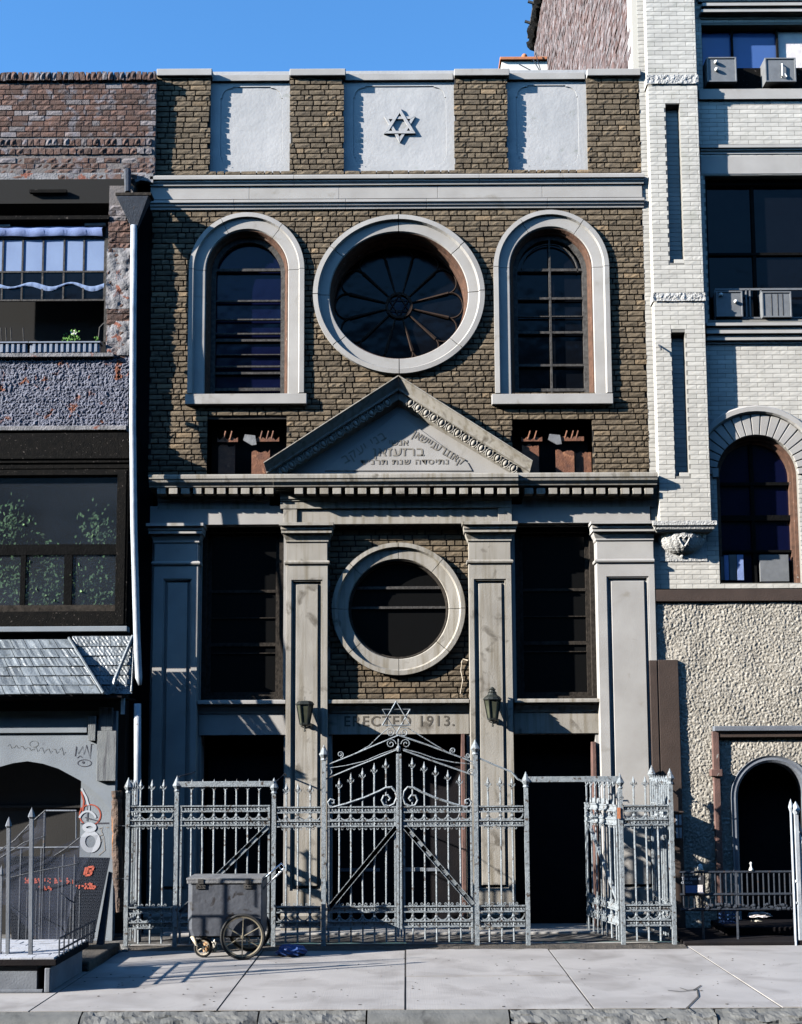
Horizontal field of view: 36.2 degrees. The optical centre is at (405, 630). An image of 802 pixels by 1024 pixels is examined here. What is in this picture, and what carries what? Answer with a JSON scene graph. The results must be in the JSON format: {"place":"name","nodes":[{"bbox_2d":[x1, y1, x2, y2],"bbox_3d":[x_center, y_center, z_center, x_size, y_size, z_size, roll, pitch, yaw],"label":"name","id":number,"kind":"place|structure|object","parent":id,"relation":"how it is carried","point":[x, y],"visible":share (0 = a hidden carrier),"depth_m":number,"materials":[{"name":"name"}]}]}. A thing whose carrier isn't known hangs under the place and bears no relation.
{"place":"outdoors","nodes":[
{"label":"outdoors","id":0,"kind":"place"},
{"bbox_2d":[2,930,671,943],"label":"yard paving","id":1,"kind":"structure","parent":0,"point":[431,938],"depth_m":14.62,"materials":[{"name":"grey concrete"}]},
{"bbox_2d":[0,71,157,940],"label":"brick building","id":2,"kind":"structure","parent":1,"relation":"on","point":[74,145],"depth_m":15.75,"materials":[{"name":"brick"}]},
{"bbox_2d":[0,329,102,352],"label":"window planter","id":3,"kind":"object","parent":2,"relation":"on","point":[75,346],"visible":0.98,"depth_m":15.74,"materials":[{"name":"plastic"}]},
{"bbox_2d":[0,222,108,343],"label":"window frame","id":4,"kind":"structure","parent":2,"relation":"in","point":[32,269],"depth_m":16.00,"materials":[{"name":"metal"}]},
{"bbox_2d":[0,492,115,604],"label":"house plant","id":5,"kind":"object","parent":2,"relation":"in","point":[87,589],"visible":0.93,"depth_m":15.48,"materials":[{"name":"green plant"}]},
{"bbox_2d":[0,469,130,626],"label":"window frame","id":6,"kind":"structure","parent":2,"relation":"in","point":[67,614],"depth_m":15.33,"materials":[{"name":"black wood"}]},
{"bbox_2d":[115,168,153,941],"bbox_3d":[-3.369,-1.179,15.341,0.770,9.864,0.422,-5,-8,39],"label":"downpipe","id":7,"kind":"object","parent":2,"relation":"attached to","point":[134,205],"visible":0.98,"depth_m":15.33,"materials":[{"name":"metal"}]},
{"bbox_2d":[123,701,676,946],"bbox_3d":[-0.067,2.281,14.667,6.370,2.837,1.170,0,-6,0],"label":"iron fence","id":8,"kind":"object","parent":1,"relation":"on","point":[662,905],"visible":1,"depth_m":14.13,"materials":[{"name":"silver metal"}]},
{"bbox_2d":[111,791,124,911],"bbox_3d":[-3.283,2.551,14.191,0.282,1.385,0.160,-3,-7,23],"label":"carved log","id":9,"kind":"object","parent":8,"relation":"attached to","point":[117,835],"visible":1,"depth_m":14.17,"materials":[{"name":"brown wood"}]},
{"bbox_2d":[178,779,269,943],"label":"iron gate","id":10,"kind":"structure","parent":8,"relation":"attached to","point":[193,822],"depth_m":14.13,"materials":[{"name":"silver metal"}]},
{"bbox_2d":[327,754,399,942],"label":"iron gate","id":11,"kind":"structure","parent":8,"relation":"attached to","point":[351,908],"depth_m":14.09,"materials":[{"name":"silver metal"}]},
{"bbox_2d":[400,754,473,941],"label":"iron gate","id":12,"kind":"structure","parent":8,"relation":"attached to","point":[436,908],"depth_m":14.09,"materials":[{"name":"silver metal"}]},
{"bbox_2d":[584,782,620,940],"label":"iron gate","id":13,"kind":"structure","parent":8,"relation":"attached to","point":[595,819],"depth_m":14.56,"materials":[{"name":"silver metal"}]},
{"bbox_2d":[617,808,620,818],"bbox_3d":[2.458,2.099,14.120,0.036,0.127,0.010,0,-6,0],"label":"warning tag","id":14,"kind":"object","parent":8,"relation":"attached to","point":[618,814],"visible":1,"depth_m":14.11,"materials":[{"name":"plastic"}]},
{"bbox_2d":[143,69,659,935],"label":"synagogue","id":15,"kind":"structure","parent":1,"relation":"on","point":[397,427],"depth_m":15.85,"materials":[{"name":"brown brick"}]},
{"bbox_2d":[201,527,283,699],"bbox_3d":[-2.089,-0.221,15.853,1.052,2.234,0.170,0,-6,0],"label":"window frame","id":16,"kind":"structure","parent":15,"relation":"in","point":[243,567],"depth_m":15.84,"materials":[{"name":"black glass"}]},
{"bbox_2d":[204,230,287,393],"bbox_3d":[-2.075,-4.167,16.167,1.080,2.225,0.218,0,-6,0],"label":"window frame","id":17,"kind":"structure","parent":15,"relation":"in","point":[246,315],"depth_m":16.23,"materials":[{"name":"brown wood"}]},
{"bbox_2d":[295,701,313,731],"bbox_3d":[-1.241,1.040,15.285,0.204,0.439,0.276,-4,-7,30],"label":"wall lantern","id":18,"kind":"object","parent":15,"relation":"attached to","point":[304,710],"depth_m":15.21,"materials":[{"name":"metal"}]},
{"bbox_2d":[340,868,379,871],"bbox_3d":[-0.480,2.583,15.756,0.806,2.371,0.085,0,-6,0],"label":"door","id":19,"kind":"structure","parent":15,"relation":"in","point":[341,869],"depth_m":15.66,"materials":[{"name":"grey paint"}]},
{"bbox_2d":[348,560,448,658],"bbox_3d":[-0.087,-0.268,15.771,1.280,1.280,0.160,0,-6,0],"label":"window","id":20,"kind":"structure","parent":15,"relation":"in","point":[398,609],"depth_m":15.82,"materials":[{"name":"black glass"}]},
{"bbox_2d":[330,232,467,365],"bbox_3d":[-0.085,-4.375,16.284,1.813,1.720,0.408,0,-6,0],"label":"rose window","id":21,"kind":"structure","parent":15,"relation":"in","point":[398,295],"depth_m":16.46,"materials":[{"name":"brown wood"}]},
{"bbox_2d":[426,868,438,870],"bbox_3d":[0.334,2.579,15.756,0.806,2.371,0.085,0,-6,0],"label":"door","id":22,"kind":"structure","parent":15,"relation":"in","point":[427,869],"depth_m":15.66,"materials":[{"name":"grey paint"}]},
{"bbox_2d":[483,687,501,726],"bbox_3d":[1.087,0.948,15.285,0.235,0.499,0.243,1,-6,-15],"label":"wall lantern","id":23,"kind":"object","parent":15,"relation":"attached to","point":[492,699],"depth_m":15.23,"materials":[{"name":"metal"}]},
{"bbox_2d":[498,52,547,69],"bbox_3d":[1.848,-8.704,19.827,0.744,0.488,1.556,0,-6,0],"label":"roof hut","id":24,"kind":"object","parent":15,"relation":"on","point":[523,62],"visible":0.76,"depth_m":19.16,"materials":[{"name":"white paint"}]},
{"bbox_2d":[510,228,594,393],"bbox_3d":[1.915,-4.184,16.166,1.080,2.258,0.218,0,-6,0],"label":"window frame","id":25,"kind":"structure","parent":15,"relation":"in","point":[551,295],"depth_m":16.23,"materials":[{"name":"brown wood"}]},
{"bbox_2d":[514,527,596,698],"bbox_3d":[1.927,-0.221,15.850,1.028,2.233,0.170,0,-6,0],"label":"window frame","id":26,"kind":"structure","parent":15,"relation":"in","point":[555,580],"depth_m":15.84,"materials":[{"name":"black glass"}]},
{"bbox_2d":[524,0,801,927],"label":"brick building","id":27,"kind":"structure","parent":1,"relation":"on","point":[722,188],"depth_m":15.91,"materials":[{"name":"brick"}]},
{"bbox_2d":[673,811,683,839],"bbox_3d":[3.370,2.406,15.172,0.132,0.347,0.130,0,-6,0],"label":"meter box","id":28,"kind":"object","parent":27,"relation":"attached to","point":[678,834],"visible":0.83,"depth_m":15.13,"materials":[{"name":"brown paint"}]},
{"bbox_2d":[676,815,681,837],"bbox_3d":[3.371,2.412,15.125,0.071,0.285,0.003,0,-6,0],"label":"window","id":29,"kind":"structure","parent":28,"relation":"in","point":[678,834],"depth_m":15.12,"materials":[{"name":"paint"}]},
{"bbox_2d":[703,57,736,88],"bbox_3d":[4.206,-7.450,16.389,0.394,0.348,0.258,0,-6,0],"label":"air conditioner","id":30,"kind":"object","parent":27,"relation":"attached to","point":[719,72],"visible":0.96,"depth_m":16.32,"materials":[{"name":"metal"}]},
{"bbox_2d":[713,291,742,319],"bbox_3d":[4.236,-4.266,16.078,0.347,0.351,0.188,0,-6,0],"label":"air conditioner","id":31,"kind":"object","parent":27,"relation":"attached to","point":[728,304],"visible":1,"depth_m":16.03,"materials":[{"name":"metal"}]},
{"bbox_2d":[701,29,801,88],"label":"window","id":32,"kind":"structure","parent":27,"relation":"in","point":[750,48],"depth_m":16.59,"materials":[{"name":"glass"}]},
{"bbox_2d":[705,180,801,319],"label":"window frame","id":33,"kind":"structure","parent":27,"relation":"in","point":[754,227],"depth_m":16.35,"materials":[{"name":"black glass"}]},
{"bbox_2d":[716,436,800,582],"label":"window frame","id":34,"kind":"structure","parent":27,"relation":"in","point":[758,533],"depth_m":15.93,"materials":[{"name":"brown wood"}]},
{"bbox_2d":[758,291,791,319],"bbox_3d":[4.853,-4.256,16.096,0.388,0.351,0.150,0,-6,0],"label":"air conditioner","id":35,"kind":"object","parent":27,"relation":"attached to","point":[775,305],"visible":1,"depth_m":16.04,"materials":[{"name":"metal"}]},
{"bbox_2d":[760,58,795,87],"bbox_3d":[4.986,-7.445,16.392,0.411,0.339,0.250,0,-6,0],"label":"air conditioner","id":36,"kind":"object","parent":27,"relation":"attached to","point":[778,72],"visible":0.92,"depth_m":16.31,"materials":[{"name":"metal"}]},
{"bbox_2d":[677,919,801,945],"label":"entrance step","id":37,"kind":"object","parent":1,"relation":"on","point":[771,932],"visible":0.72,"depth_m":14.45,"materials":[{"name":"grey concrete"}]},
{"bbox_2d":[719,911,735,923],"bbox_3d":[3.779,3.350,14.394,0.178,0.158,0.153,0,-6,0],"label":"milk crate","id":38,"kind":"object","parent":37,"relation":"on","point":[729,919],"visible":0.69,"depth_m":14.32,"materials":[{"name":"blue plastic"}]},
{"bbox_2d":[679,870,794,938],"bbox_3d":[3.846,3.191,14.175,1.332,0.820,0.060,0,-6,0],"label":"area railing","id":39,"kind":"object","parent":37,"relation":"on","point":[735,907],"visible":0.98,"depth_m":14.19,"materials":[{"name":"metal"}]},
{"bbox_2d":[681,875,703,893],"bbox_3d":[3.314,2.933,14.159,0.263,0.210,0.021,0,-6,0],"label":"poster board","id":40,"kind":"object","parent":39,"relation":"attached to","point":[693,884],"visible":1,"depth_m":14.15,"materials":[{"name":"blue paper"}]},
{"bbox_2d":[747,912,771,917],"bbox_3d":[4.112,3.294,14.248,0.298,0.066,0.124,0,-6,0],"label":"cloth bundle","id":41,"kind":"object","parent":39,"relation":"hanging from","point":[757,915],"visible":1,"depth_m":14.21,"materials":[{"name":"white fabric"}]},
{"bbox_2d":[751,918,761,921],"bbox_3d":[4.083,3.364,14.268,0.136,0.035,0.092,0,-6,0],"label":"paper bundle","id":42,"kind":"object","parent":37,"relation":"on","point":[756,920],"visible":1,"depth_m":14.24,"materials":[{"name":"white paper"}]},
{"bbox_2d":[788,799,801,945],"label":"white gate leaf","id":43,"kind":"object","parent":37,"relation":"on","point":[795,809],"visible":1,"depth_m":14.09,"materials":[{"name":"paint"}]},
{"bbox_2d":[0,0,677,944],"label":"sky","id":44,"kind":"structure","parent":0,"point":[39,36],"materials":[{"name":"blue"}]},
{"bbox_2d":[0,942,801,1023],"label":"pavement","id":45,"kind":"structure","parent":0,"point":[613,979],"depth_m":11.78,"materials":[{"name":"grey concrete"}]},
{"bbox_2d":[114,946,129,954],"bbox_3d":[-3.384,3.565,13.549,0.365,0.048,1.063,-3,-7,23],"label":"rubble","id":46,"kind":"object","parent":45,"relation":"on","point":[125,948],"visible":0.17,"depth_m":13.78,"materials":[{"name":"stone"}]},
{"bbox_2d":[212,939,217,951],"bbox_3d":[-2.142,3.504,13.661,0.118,0.127,0.118,0,-6,0],"label":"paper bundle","id":47,"kind":"object","parent":45,"relation":"on","point":[215,947],"visible":0.71,"depth_m":13.63,"materials":[{"name":"white paper"}]},
{"bbox_2d":[186,863,285,959],"bbox_3d":[-1.844,3.055,13.436,1.029,0.987,0.670,0,-6,0],"label":"vendor cart","id":48,"kind":"object","parent":45,"relation":"on","point":[232,907],"visible":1,"depth_m":13.21,"materials":[{"name":"metal"}]},
{"bbox_2d":[203,942,208,951],"bbox_3d":[-2.209,3.499,13.618,0.082,0.133,0.068,0,-6,0],"label":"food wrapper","id":49,"kind":"object","parent":48,"relation":"attached to","point":[207,947],"visible":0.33,"depth_m":13.59,"materials":[{"name":"paper"}]},
{"bbox_2d":[275,944,306,955],"bbox_3d":[-1.247,3.474,13.367,0.363,0.123,0.195,0,-6,0],"label":"plastic bag","id":50,"kind":"object","parent":45,"relation":"on","point":[291,950],"visible":1,"depth_m":13.30,"materials":[{"name":"blue plastic"}]},
{"bbox_2d":[120,943,687,950],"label":"curb","id":51,"kind":"structure","parent":45,"relation":"on","point":[384,947],"depth_m":13.89,"materials":[{"name":"grey concrete"}]},
{"bbox_2d":[84,955,764,1007],"bbox_3d":[0.235,3.373,11.906,7.324,0.008,3.001,0,-6,0],"label":"pavement grit","id":52,"kind":"object","parent":45,"relation":"on","point":[419,989],"visible":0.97,"depth_m":11.48,"materials":[{"name":"soil"}]},
{"bbox_2d":[670,985,700,1009],"bbox_3d":[2.461,3.252,10.911,0.294,0.001,1.216,-2,-6,15],"label":"pavement crack","id":53,"kind":"object","parent":45,"relation":"on","point":[694,999],"visible":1,"depth_m":10.95,"materials":[{"name":"grey concrete"}]},
{"bbox_2d":[697,864,702,870],"bbox_3d":[3.423,2.741,14.236,0.062,0.077,0.065,0,-6,0],"label":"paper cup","id":54,"kind":"object","parent":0,"point":[700,867],"visible":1,"depth_m":14.21,"materials":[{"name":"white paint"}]},
{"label":"pavement","id":55,"kind":"structure","parent":0,"visible":0},
{"bbox_2d":[0,920,119,992],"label":"cellar platform","id":56,"kind":"structure","parent":55,"relation":"on","point":[48,965],"depth_m":11.56,"materials":[{"name":"grey paint"}]},
{"bbox_2d":[0,808,80,954],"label":"area railing","id":57,"kind":"object","parent":56,"relation":"on","point":[29,908],"visible":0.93,"depth_m":12.50,"materials":[{"name":"grey metal"}]},
{"bbox_2d":[4,856,112,944],"bbox_3d":[-3.847,2.942,13.412,1.189,0.941,0.401,0,-6,0],"label":"cellar door","id":58,"kind":"structure","parent":56,"relation":"on","point":[91,873],"depth_m":13.40,"materials":[{"name":"metal"}]},
{"bbox_2d":[4,856,109,942],"bbox_3d":[-3.853,2.924,13.374,1.177,0.913,0.319,0,-6,0],"label":"door leaf","id":59,"kind":"structure","parent":58,"relation":"in","point":[58,861],"depth_m":13.40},
{"bbox_2d":[28,943,781,1023],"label":"pavement joint","id":60,"kind":"object","parent":55,"relation":"on","point":[405,994],"visible":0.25,"depth_m":10.71,"materials":[{"name":"grey concrete"}]},
{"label":"road","id":61,"kind":"structure","parent":0,"visible":0},
{"bbox_2d":[0,1008,801,1023],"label":"kerb","id":62,"kind":"structure","parent":61,"relation":"on","point":[682,1016],"depth_m":10.33,"materials":[{"name":"concrete"}]}
]}

